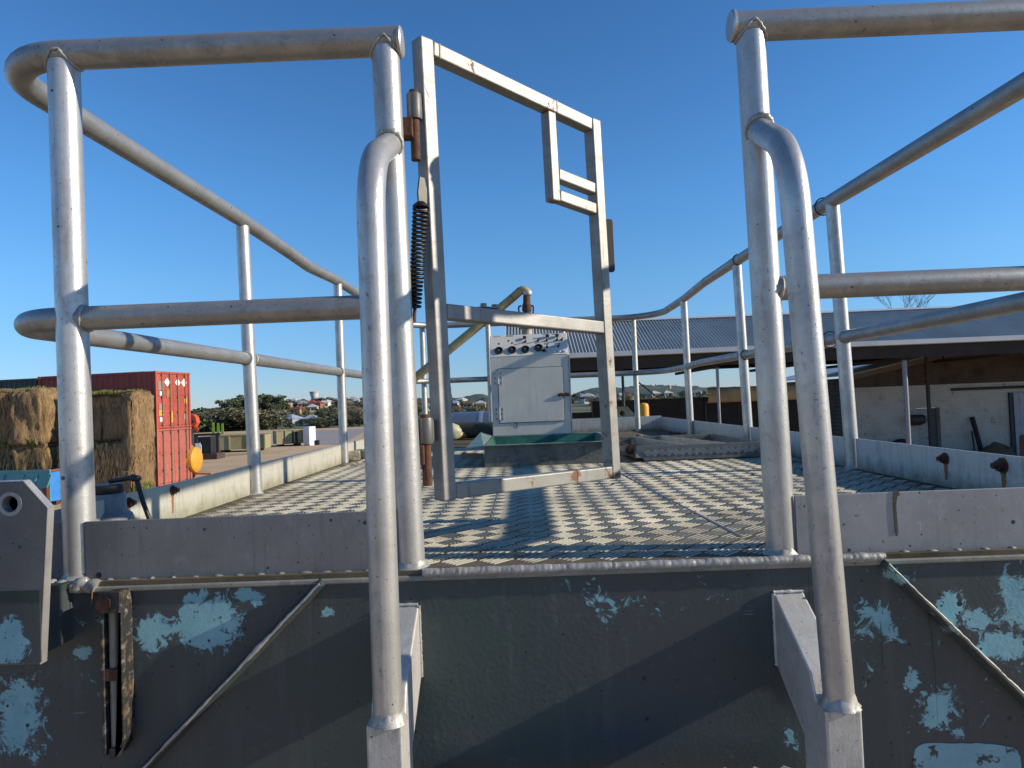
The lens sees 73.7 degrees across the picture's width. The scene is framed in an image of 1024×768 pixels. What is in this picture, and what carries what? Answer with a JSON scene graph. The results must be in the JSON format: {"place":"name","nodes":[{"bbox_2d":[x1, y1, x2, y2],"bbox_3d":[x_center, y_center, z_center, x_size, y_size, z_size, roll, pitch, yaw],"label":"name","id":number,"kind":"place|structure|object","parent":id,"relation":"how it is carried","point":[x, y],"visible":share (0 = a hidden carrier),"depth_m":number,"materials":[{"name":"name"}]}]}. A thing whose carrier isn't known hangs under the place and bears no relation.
{"place":"outdoors","nodes":[
{"label":"outdoors","id":0,"kind":"place"},
{"bbox_2d":[42,487,49,500],"bbox_3d":[-15.515,3.932,22.743,0.150,0.956,0.150,-2,-2,1],"label":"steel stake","id":1,"kind":"object","parent":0,"point":[46,491],"visible":0.45,"depth_m":22.70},
{"bbox_2d":[316,429,363,443],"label":"concrete apron","id":2,"kind":"object","parent":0,"point":[327,436],"visible":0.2,"depth_m":82.73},
{"bbox_2d":[54,408,920,509],"bbox_3d":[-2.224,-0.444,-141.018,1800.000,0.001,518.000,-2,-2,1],"label":"yard","id":3,"kind":"structure","parent":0,"point":[234,459],"depth_m":52.36,"materials":[{"name":"concrete"}]},
{"bbox_2d":[0,447,14,470],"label":"hay bale","id":4,"kind":"object","parent":3,"relation":"on","point":[1,469],"visible":0.06,"depth_m":27.32},
{"bbox_2d":[0,388,19,448],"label":"hay bale","id":5,"kind":"object","parent":4,"relation":"on","point":[4,408],"visible":0.21,"depth_m":27.26},
{"bbox_2d":[0,465,60,504],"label":"skip bin","id":6,"kind":"object","parent":3,"relation":"on","point":[41,479],"visible":0.38,"depth_m":25.67,"materials":[{"name":"metal"}]},
{"bbox_2d":[11,443,59,471],"bbox_3d":[-19.286,3.605,28.098,1.648,2.494,2.169,-2,-2,-4],"label":"hay bale","id":7,"kind":"object","parent":3,"relation":"on","point":[51,458],"visible":0.24,"depth_m":27.18},
{"bbox_2d":[7,387,58,448],"bbox_3d":[-19.352,1.414,28.058,1.659,2.562,2.195,-2,-2,-4],"label":"hay bale","id":8,"kind":"object","parent":7,"relation":"on","point":[26,408],"visible":0.74,"depth_m":27.11},
{"bbox_2d":[0,437,153,492],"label":"weed tuft","id":9,"kind":"object","parent":3,"relation":"on","point":[147,485],"visible":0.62,"depth_m":27.12,"materials":[{"name":"green plant"}]},
{"bbox_2d":[98,468,153,493],"bbox_3d":[-15.720,4.002,27.792,1.938,1.378,1.477,-2,-2,9],"label":"hay bale","id":10,"kind":"object","parent":3,"relation":"on","point":[126,488],"visible":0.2,"depth_m":27.20},
{"bbox_2d":[97,441,152,468],"bbox_3d":[-15.775,2.882,27.862,1.894,1.308,1.490,-2,-2,9],"label":"hay bale","id":11,"kind":"object","parent":10,"relation":"on","point":[135,450],"visible":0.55,"depth_m":27.31},
{"bbox_2d":[100,390,154,442],"bbox_3d":[-15.793,1.363,28.085,1.929,2.269,1.288,-2,-2,9],"label":"hay bale","id":12,"kind":"object","parent":11,"relation":"on","point":[111,404],"visible":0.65,"depth_m":27.66},
{"bbox_2d":[120,392,154,489],"bbox_3d":[-15.234,2.442,27.749,0.761,4.191,1.476,-2,-2,9],"label":"hay bale","id":13,"kind":"object","parent":3,"relation":"on","point":[145,473],"visible":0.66,"depth_m":27.28},
{"bbox_2d":[152,427,191,486],"bbox_3d":[-18.630,3.479,32.244,6.109,2.607,2.470,-2,-2,9],"label":"shipping container","id":14,"kind":"object","parent":3,"relation":"on","point":[173,446],"visible":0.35,"depth_m":31.50,"materials":[{"name":"metal"}]},
{"bbox_2d":[37,371,191,428],"bbox_3d":[-18.732,0.869,32.313,6.109,2.607,2.470,-2,-2,9],"label":"shipping container","id":15,"kind":"object","parent":14,"relation":"on","point":[170,391],"visible":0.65,"depth_m":31.21,"materials":[{"name":"metal"}]},
{"bbox_2d":[157,374,173,427],"bbox_3d":[-15.866,0.729,31.278,0.110,2.508,1.084,-2,-2,9],"label":"door","id":16,"kind":"structure","parent":15,"relation":"in","point":[167,403],"depth_m":31.31,"materials":[{"name":"metal"}]},
{"bbox_2d":[173,373,188,425],"bbox_3d":[-15.684,0.750,32.358,0.110,2.508,1.084,-2,-2,9],"label":"door","id":17,"kind":"structure","parent":15,"relation":"in","point":[180,392],"depth_m":32.33,"materials":[{"name":"metal"}]},
{"bbox_2d":[159,429,174,484],"bbox_3d":[-15.764,3.340,31.209,0.110,2.508,1.084,-2,-2,9],"label":"door","id":18,"kind":"structure","parent":14,"relation":"in","point":[166,438],"depth_m":31.21,"materials":[{"name":"metal"}]},
{"bbox_2d":[174,428,189,480],"bbox_3d":[-15.582,3.361,32.289,0.110,2.508,1.084,-2,-2,9],"label":"door","id":19,"kind":"structure","parent":14,"relation":"in","point":[181,437],"depth_m":32.24,"materials":[{"name":"metal"}]},
{"bbox_2d":[191,414,199,446],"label":"orange machine","id":20,"kind":"object","parent":3,"relation":"on","point":[195,421],"visible":0.48,"depth_m":46.43,"materials":[{"name":"red paint"}]},
{"bbox_2d":[186,445,212,478],"bbox_3d":[-16.186,3.854,33.186,3.616,1.718,1.400,-2,-2,1],"label":"fuel tank","id":21,"kind":"object","parent":3,"relation":"on","point":[194,460],"visible":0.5,"depth_m":32.88,"materials":[{"name":"yellow paint"}]},
{"bbox_2d":[194,423,223,451],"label":"green implement","id":22,"kind":"object","parent":3,"relation":"on","point":[217,434],"visible":0.71,"depth_m":50.31,"materials":[{"name":"metal"}]},
{"bbox_2d":[202,452,224,459],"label":"brown tray","id":23,"kind":"object","parent":3,"relation":"on","point":[215,455],"visible":0.54,"depth_m":47.95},
{"bbox_2d":[198,436,215,452],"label":"black tub","id":24,"kind":"object","parent":23,"relation":"on","point":[208,443],"visible":0.88,"depth_m":48.28,"materials":[{"name":"plastic"}]},
{"bbox_2d":[215,433,270,451],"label":"steel bin","id":25,"kind":"object","parent":3,"relation":"on","point":[228,443],"visible":0.61,"depth_m":55.52,"materials":[{"name":"metal"}]},
{"bbox_2d":[273,429,303,446],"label":"steel bin","id":26,"kind":"object","parent":3,"relation":"on","point":[281,438],"visible":1,"depth_m":61.84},
{"bbox_2d":[303,426,315,445],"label":"white fridge","id":27,"kind":"object","parent":3,"relation":"on","point":[309,435],"visible":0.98,"depth_m":61.43,"materials":[{"name":"metal"}]},
{"bbox_2d":[452,411,488,422],"bbox_3d":[-0.097,1.871,8.257,1.400,3.106,1.248,-2,-2,1],"label":"round tank","id":28,"kind":"object","parent":3,"relation":"on","point":[477,416],"visible":0.07,"depth_m":8.04,"materials":[{"name":"metal"}]},
{"bbox_2d":[0,0,1023,767],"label":"tank platform","id":29,"kind":"structure","parent":3,"relation":"on","point":[824,598],"depth_m":1.41,"materials":[{"name":"paint"}]},
{"bbox_2d":[95,482,134,520],"bbox_3d":[-1.112,0.353,1.870,0.136,0.156,0.136,-2,-2,1],"label":"filler canister","id":30,"kind":"object","parent":29,"relation":"on","point":[113,496],"visible":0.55,"depth_m":1.84,"materials":[{"name":"metal"}]},
{"bbox_2d":[108,474,151,518],"bbox_3d":[-0.996,0.337,1.859,0.212,0.185,0.022,-2,-2,4],"label":"power cable","id":31,"kind":"object","parent":29,"relation":"on","point":[136,479],"visible":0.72,"depth_m":1.85,"materials":[{"name":"black rubber"}]},
{"bbox_2d":[348,450,359,460],"bbox_3d":[-1.036,0.464,4.407,0.110,0.062,0.080,-2,-2,-11],"label":"concrete block","id":32,"kind":"object","parent":29,"relation":"on","point":[354,455],"depth_m":4.37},
{"bbox_2d":[354,449,364,458],"bbox_3d":[-0.981,0.465,4.527,0.110,0.062,0.080,-2,-2,7],"label":"concrete block","id":33,"kind":"object","parent":29,"relation":"on","point":[362,455],"depth_m":4.49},
{"bbox_2d":[403,89,420,161],"bbox_3d":[-0.221,-0.567,1.491,0.036,0.154,0.034,-2,-2,1],"label":"hinge pin","id":34,"kind":"object","parent":29,"relation":"attached to","point":[411,129],"visible":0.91,"depth_m":1.49,"materials":[{"name":"metal"}]},
{"bbox_2d":[419,414,431,485],"bbox_3d":[-0.193,0.143,1.472,0.036,0.154,0.034,-2,-2,1],"label":"hinge pin","id":35,"kind":"object","parent":29,"relation":"attached to","point":[425,457],"visible":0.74,"depth_m":1.47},
{"bbox_2d":[453,423,461,439],"bbox_3d":[-0.739,0.450,6.327,0.545,0.170,0.170,-2,-2,4],"label":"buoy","id":36,"kind":"object","parent":29,"relation":"on","point":[457,431],"visible":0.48,"depth_m":6.26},
{"bbox_2d":[454,422,492,438],"bbox_3d":[-0.145,0.435,6.462,0.998,0.166,0.256,-2,-2,5],"label":"rubber hose","id":37,"kind":"object","parent":29,"relation":"on","point":[472,429],"visible":0.38,"depth_m":6.43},
{"bbox_2d":[406,35,620,500],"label":"gate","id":38,"kind":"structure","parent":29,"relation":"attached to","point":[436,428],"depth_m":1.65,"materials":[{"name":"metal"}]},
{"bbox_2d":[410,177,428,322],"bbox_3d":[-0.205,-0.290,1.492,0.059,0.322,0.036,-3,-2,31],"label":"gate spring","id":39,"kind":"object","parent":38,"relation":"attached to","point":[421,205],"visible":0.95,"depth_m":1.48,"materials":[{"name":"metal"}]},
{"bbox_2d":[518,295,533,334],"bbox_3d":[0.134,-0.146,5.624,0.116,1.256,0.116,-1,-2,-42],"label":"standpipe","id":40,"kind":"object","parent":29,"relation":"on","point":[527,306],"visible":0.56,"depth_m":5.61,"materials":[{"name":"metal"}]},
{"bbox_2d":[416,286,531,438],"bbox_3d":[-0.407,-0.138,6.066,1.208,1.288,0.946,-2,-2,1],"label":"suction hose","id":41,"kind":"object","parent":40,"relation":"attached to","point":[475,328],"visible":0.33,"depth_m":5.64,"materials":[{"name":"rubber"}]},
{"bbox_2d":[490,333,572,436],"bbox_3d":[0.140,0.052,5.099,0.566,0.824,0.518,-2,-2,1],"label":"control cabinet","id":42,"kind":"object","parent":29,"relation":"on","point":[530,384],"visible":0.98,"depth_m":4.85,"materials":[{"name":"metal"}]},
{"bbox_2d":[461,432,629,467],"bbox_3d":[0.186,0.362,4.054,0.906,0.150,1.018,-2,-2,1],"label":"hatch trough","id":43,"kind":"object","parent":29,"relation":"on","point":[543,449],"visible":0.82,"depth_m":3.57,"materials":[{"name":"green paint"}]},
{"bbox_2d":[303,429,802,535],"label":"leaf litter","id":44,"kind":"object","parent":29,"relation":"on","point":[559,491],"visible":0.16,"depth_m":2.85,"materials":[{"name":"brown plant"}]},
{"bbox_2d":[617,407,634,416],"bbox_3d":[1.125,0.331,6.966,0.310,0.195,0.020,-2,-2,1],"label":"lug","id":45,"kind":"object","parent":29,"relation":"attached to","point":[628,412],"visible":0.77,"depth_m":6.96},
{"bbox_2d":[619,434,760,460],"bbox_3d":[0.959,0.360,4.009,0.712,0.094,0.950,-2,-2,1],"label":"hatch cover","id":46,"kind":"object","parent":29,"relation":"on","point":[678,447],"visible":0.86,"depth_m":3.54,"materials":[{"name":"metal"}]},
{"bbox_2d":[640,403,648,415],"bbox_3d":[1.445,1.120,7.301,0.112,1.836,0.112,-2,-2,1],"label":"bollard","id":47,"kind":"object","parent":3,"relation":"on","point":[644,409],"visible":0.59,"depth_m":7.28,"materials":[{"name":"yellow plastic"}]},
{"bbox_2d":[572,397,799,431],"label":"sleeper wall","id":48,"kind":"structure","parent":3,"relation":"on","point":[705,411],"depth_m":27.06,"materials":[{"name":"wood"}]},
{"bbox_2d":[707,384,796,402],"bbox_3d":[9.949,0.364,26.884,4.581,0.600,0.608,-2,-2,1],"label":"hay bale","id":49,"kind":"object","parent":48,"relation":"on","point":[730,394],"visible":0.34,"depth_m":26.63},
{"bbox_2d":[505,306,1023,446],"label":"open shed","id":50,"kind":"structure","parent":3,"relation":"on","point":[659,344],"depth_m":25.45,"materials":[{"name":"metal"}]},
{"bbox_2d":[893,439,912,444],"bbox_3d":[16.273,2.805,28.520,0.229,1.027,1.033,-1,-2,-40],"label":"old wheel","id":51,"kind":"object","parent":3,"relation":"on","point":[903,441],"visible":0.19,"depth_m":28.53,"materials":[{"name":"black rubber"}]},
{"bbox_2d":[873,295,934,307],"bbox_3d":[21.573,-1.184,37.099,2.499,9.048,3.318,-1,-2,-45],"label":"bare tree","id":52,"kind":"object","parent":3,"relation":"on","point":[909,300],"visible":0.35,"depth_m":36.76,"materials":[{"name":"brown plant"}]},
{"bbox_2d":[786,353,1023,455],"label":"brick workshop","id":53,"kind":"structure","parent":3,"relation":"on","point":[988,394],"depth_m":28.90,"materials":[{"name":"brick"}]},
{"bbox_2d":[910,414,926,425],"bbox_3d":[16.955,1.503,28.521,0.745,0.460,0.740,-2,-2,1],"label":"electric motor","id":54,"kind":"object","parent":53,"relation":"attached to","point":[921,419],"visible":0.95,"depth_m":28.27,"materials":[{"name":"metal"}]},
{"bbox_2d":[916,408,928,445],"bbox_3d":[17.478,2.163,28.962,0.585,2.249,0.110,-2,-2,1],"label":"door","id":55,"kind":"structure","parent":53,"relation":"in","point":[923,440],"depth_m":28.97,"materials":[{"name":"metal"}]},
{"bbox_2d":[931,408,937,446],"bbox_3d":[17.958,2.148,29.099,0.331,2.249,0.040,-2,-2,1],"label":"door","id":56,"kind":"structure","parent":53,"relation":"in","point":[933,410],"depth_m":29.09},
{"bbox_2d":[971,431,974,449],"bbox_3d":[19.333,2.596,28.574,0.065,1.241,0.498,-3,-2,24],"label":"leaning rod","id":57,"kind":"object","parent":3,"relation":"on","point":[973,440],"visible":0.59,"depth_m":28.64,"materials":[{"name":"metal"}]},
{"bbox_2d":[970,416,982,450],"bbox_3d":[19.436,2.289,28.471,0.129,1.868,0.686,-2,-2,-9],"label":"leaning plank","id":58,"kind":"object","parent":3,"relation":"on","point":[976,433],"visible":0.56,"depth_m":28.49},
{"bbox_2d":[979,442,1016,455],"bbox_3d":[19.856,2.754,27.925,1.612,0.828,1.094,-2,-2,1],"label":"rubble heap","id":59,"kind":"object","parent":3,"relation":"on","point":[997,448],"visible":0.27,"depth_m":27.67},
{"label":"shipping container","id":60,"kind":"object","parent":3,"relation":"on","visible":0},
{"bbox_2d":[0,378,37,388],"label":"shipping container","id":61,"kind":"object","parent":60,"relation":"on","point":[20,383],"visible":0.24,"depth_m":31.96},
{"bbox_2d":[0,0,1023,409],"label":"sky","id":62,"kind":"structure","parent":0,"point":[282,143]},
{"bbox_2d":[417,384,735,402],"bbox_3d":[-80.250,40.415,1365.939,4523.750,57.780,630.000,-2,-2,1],"label":"wooded hills","id":63,"kind":"structure","parent":0,"point":[642,390],"depth_m":1380.29,"materials":[{"name":"plant"}]},
{"bbox_2d":[194,381,1014,432],"bbox_3d":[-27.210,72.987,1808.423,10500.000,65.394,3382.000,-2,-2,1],"label":"hillside","id":64,"kind":"structure","parent":0,"point":[577,407],"depth_m":386.05,"materials":[{"name":"plant"}]},
{"bbox_2d":[191,408,226,431],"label":"leafy tree","id":65,"kind":"object","parent":64,"relation":"on","point":[215,413],"visible":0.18,"depth_m":126.57,"materials":[{"name":"green plant"}]},
{"bbox_2d":[192,407,226,431],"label":"leafy tree","id":66,"kind":"object","parent":64,"relation":"on","point":[202,408],"visible":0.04,"depth_m":133.68,"materials":[{"name":"green plant"}]},
{"bbox_2d":[191,409,235,431],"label":"leafy tree","id":67,"kind":"object","parent":64,"relation":"on","point":[209,421],"visible":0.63,"depth_m":120.76,"materials":[{"name":"green plant"}]},
{"bbox_2d":[214,399,236,409],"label":"leafy tree","id":68,"kind":"object","parent":64,"relation":"on","point":[217,401],"visible":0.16,"depth_m":427.76,"materials":[{"name":"green plant"}]},
{"bbox_2d":[214,408,244,429],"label":"leafy tree","id":69,"kind":"object","parent":64,"relation":"on","point":[221,418],"visible":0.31,"depth_m":123.60,"materials":[{"name":"green plant"}]},
{"bbox_2d":[219,398,241,407],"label":"leafy tree","id":70,"kind":"object","parent":64,"relation":"on","point":[231,402],"visible":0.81,"depth_m":420.62,"materials":[{"name":"green plant"}]},
{"bbox_2d":[207,406,262,430],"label":"leafy tree","id":71,"kind":"object","parent":64,"relation":"on","point":[229,410],"visible":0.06,"depth_m":132.41,"materials":[{"name":"green plant"}]},
{"bbox_2d":[221,408,273,430],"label":"leafy tree","id":72,"kind":"object","parent":64,"relation":"on","point":[230,422],"visible":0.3,"depth_m":123.91,"materials":[{"name":"green plant"}]},
{"bbox_2d":[228,409,281,429],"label":"leafy tree","id":73,"kind":"object","parent":64,"relation":"on","point":[242,419],"visible":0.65,"depth_m":120.37,"materials":[{"name":"green plant"}]},
{"bbox_2d":[258,398,267,409],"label":"leafy tree","id":74,"kind":"object","parent":64,"relation":"on","point":[263,405],"visible":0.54,"depth_m":402.50,"materials":[{"name":"green plant"}]},
{"bbox_2d":[258,393,272,403],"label":"leafy tree","id":75,"kind":"object","parent":64,"relation":"on","point":[263,395],"visible":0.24,"depth_m":425.89,"materials":[{"name":"green plant"}]},
{"bbox_2d":[259,412,288,429],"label":"leafy tree","id":76,"kind":"object","parent":64,"relation":"on","point":[270,427],"visible":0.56,"depth_m":122.02,"materials":[{"name":"green plant"}]},
{"bbox_2d":[264,396,285,409],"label":"leafy tree","id":77,"kind":"object","parent":64,"relation":"on","point":[276,401],"visible":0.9,"depth_m":401.14,"materials":[{"name":"green plant"}]},
{"bbox_2d":[265,417,295,428],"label":"leafy tree","id":78,"kind":"object","parent":64,"relation":"on","point":[282,423],"visible":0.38,"depth_m":128.07,"materials":[{"name":"green plant"}]},
{"bbox_2d":[278,399,291,410],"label":"leafy tree","id":79,"kind":"object","parent":64,"relation":"on","point":[285,403],"visible":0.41,"depth_m":410.76,"materials":[{"name":"green plant"}]},
{"bbox_2d":[279,414,303,425],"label":"house","id":80,"kind":"structure","parent":64,"relation":"on","point":[295,419],"depth_m":304.82,"materials":[{"name":"white glass"}]},
{"bbox_2d":[290,406,304,413],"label":"house","id":81,"kind":"structure","parent":64,"relation":"on","point":[299,408],"depth_m":388.62,"materials":[{"name":"red glass"}]},
{"bbox_2d":[301,407,309,414],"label":"leafy tree","id":82,"kind":"object","parent":64,"relation":"on","point":[306,410],"visible":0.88,"depth_m":368.81,"materials":[{"name":"green plant"}]},
{"bbox_2d":[302,415,320,425],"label":"house","id":83,"kind":"structure","parent":64,"relation":"on","point":[305,418],"depth_m":303.62,"materials":[{"name":"white glass"}]},
{"bbox_2d":[307,404,318,411],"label":"house","id":84,"kind":"structure","parent":64,"relation":"on","point":[312,407],"depth_m":408.07,"materials":[{"name":"white glass"}]},
{"bbox_2d":[297,420,331,427],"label":"leafy tree","id":85,"kind":"object","parent":64,"relation":"on","point":[309,423],"visible":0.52,"depth_m":117.54,"materials":[{"name":"green plant"}]},
{"bbox_2d":[310,391,318,398],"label":"water tower","id":86,"kind":"structure","parent":64,"relation":"on","point":[313,394],"depth_m":560.12,"materials":[{"name":"concrete"}]},
{"bbox_2d":[312,401,324,407],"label":"house","id":87,"kind":"structure","parent":64,"relation":"on","point":[321,404],"depth_m":453.48,"materials":[{"name":"brick"}]},
{"bbox_2d":[314,409,326,417],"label":"leafy tree","id":88,"kind":"object","parent":64,"relation":"on","point":[318,411],"visible":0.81,"depth_m":342.46,"materials":[{"name":"green plant"}]},
{"bbox_2d":[316,407,329,415],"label":"leafy tree","id":89,"kind":"object","parent":64,"relation":"on","point":[325,409],"visible":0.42,"depth_m":349.10,"materials":[{"name":"green plant"}]},
{"bbox_2d":[302,415,347,427],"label":"leafy tree","id":90,"kind":"object","parent":64,"relation":"on","point":[323,418],"visible":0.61,"depth_m":117.42,"materials":[{"name":"green plant"}]},
{"bbox_2d":[328,405,336,412],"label":"leafy tree","id":91,"kind":"object","parent":64,"relation":"on","point":[330,407],"visible":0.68,"depth_m":385.15,"materials":[{"name":"green plant"}]},
{"bbox_2d":[328,419,362,426],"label":"leafy tree","id":92,"kind":"object","parent":64,"relation":"on","point":[348,421],"visible":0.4,"depth_m":118.23,"materials":[{"name":"green plant"}]},
{"bbox_2d":[347,416,362,426],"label":"leafy tree","id":93,"kind":"object","parent":64,"relation":"on","point":[360,419],"visible":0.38,"depth_m":118.00,"materials":[{"name":"green plant"}]},
{"bbox_2d":[352,408,362,419],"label":"leafy tree","id":94,"kind":"object","parent":64,"relation":"on","point":[357,414],"visible":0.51,"depth_m":302.86,"materials":[{"name":"green plant"}]},
{"bbox_2d":[463,401,472,407],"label":"house","id":95,"kind":"structure","parent":64,"relation":"on","point":[466,404],"depth_m":434.34,"materials":[{"name":"grey glass"}]},
{"bbox_2d":[469,406,481,411],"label":"leafy tree","id":96,"kind":"object","parent":64,"relation":"on","point":[476,409],"visible":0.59,"depth_m":330.30,"materials":[{"name":"green plant"}]},
{"bbox_2d":[579,396,588,403],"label":"house","id":97,"kind":"structure","parent":64,"relation":"on","point":[582,400],"depth_m":438.67,"materials":[{"name":"white glass"}]},
{"bbox_2d":[580,393,594,397],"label":"house","id":98,"kind":"structure","parent":64,"relation":"on","point":[588,394],"depth_m":486.44,"materials":[{"name":"white glass"}]},
{"bbox_2d":[625,395,633,399],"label":"leafy tree","id":99,"kind":"object","parent":64,"relation":"on","point":[629,397],"visible":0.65,"depth_m":408.91,"materials":[{"name":"green plant"}]},
{"bbox_2d":[647,391,660,397],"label":"house","id":100,"kind":"structure","parent":64,"relation":"on","point":[655,393],"depth_m":495.31,"materials":[{"name":"white glass"}]},
{"bbox_2d":[658,394,673,398],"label":"leafy tree","id":101,"kind":"object","parent":64,"relation":"on","point":[666,396],"visible":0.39,"depth_m":364.87,"materials":[{"name":"green plant"}]},
{"bbox_2d":[661,391,672,395],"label":"house","id":102,"kind":"structure","parent":64,"relation":"on","point":[665,393],"depth_m":494.79,"materials":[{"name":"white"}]},
{"bbox_2d":[692,389,701,395],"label":"house","id":103,"kind":"structure","parent":64,"relation":"on","point":[695,392],"depth_m":496.68,"materials":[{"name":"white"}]},
{"bbox_2d":[1019,434,1023,456],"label":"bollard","id":104,"kind":"object","parent":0,"point":[1021,442],"visible":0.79,"depth_m":19.68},
{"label":"hay bale","id":105,"kind":"object","parent":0,"visible":0},
{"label":"hay bale","id":106,"kind":"object","parent":105,"relation":"on","visible":0},
{"bbox_2d":[0,391,155,493],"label":"loose straw","id":107,"kind":"object","parent":106,"relation":"hanging from","point":[8,460],"visible":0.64,"depth_m":27.16,"materials":[{"name":"plant"}]},
{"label":"hay bale","id":108,"kind":"object","parent":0,"visible":0},
{"bbox_2d":[94,442,101,469],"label":"hay bale","id":109,"kind":"object","parent":108,"relation":"on","point":[94,453],"visible":0.06,"depth_m":27.53},
{"bbox_2d":[92,395,103,442],"bbox_3d":[-17.287,1.446,28.452,1.689,2.205,1.264,-3,-2,10],"label":"hay bale","id":110,"kind":"object","parent":109,"relation":"on","point":[97,410],"visible":0.13,"depth_m":27.85},
{"bbox_2d":[1,385,148,394],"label":"bale grass","id":111,"kind":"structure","parent":110,"relation":"on","point":[108,391],"depth_m":27.61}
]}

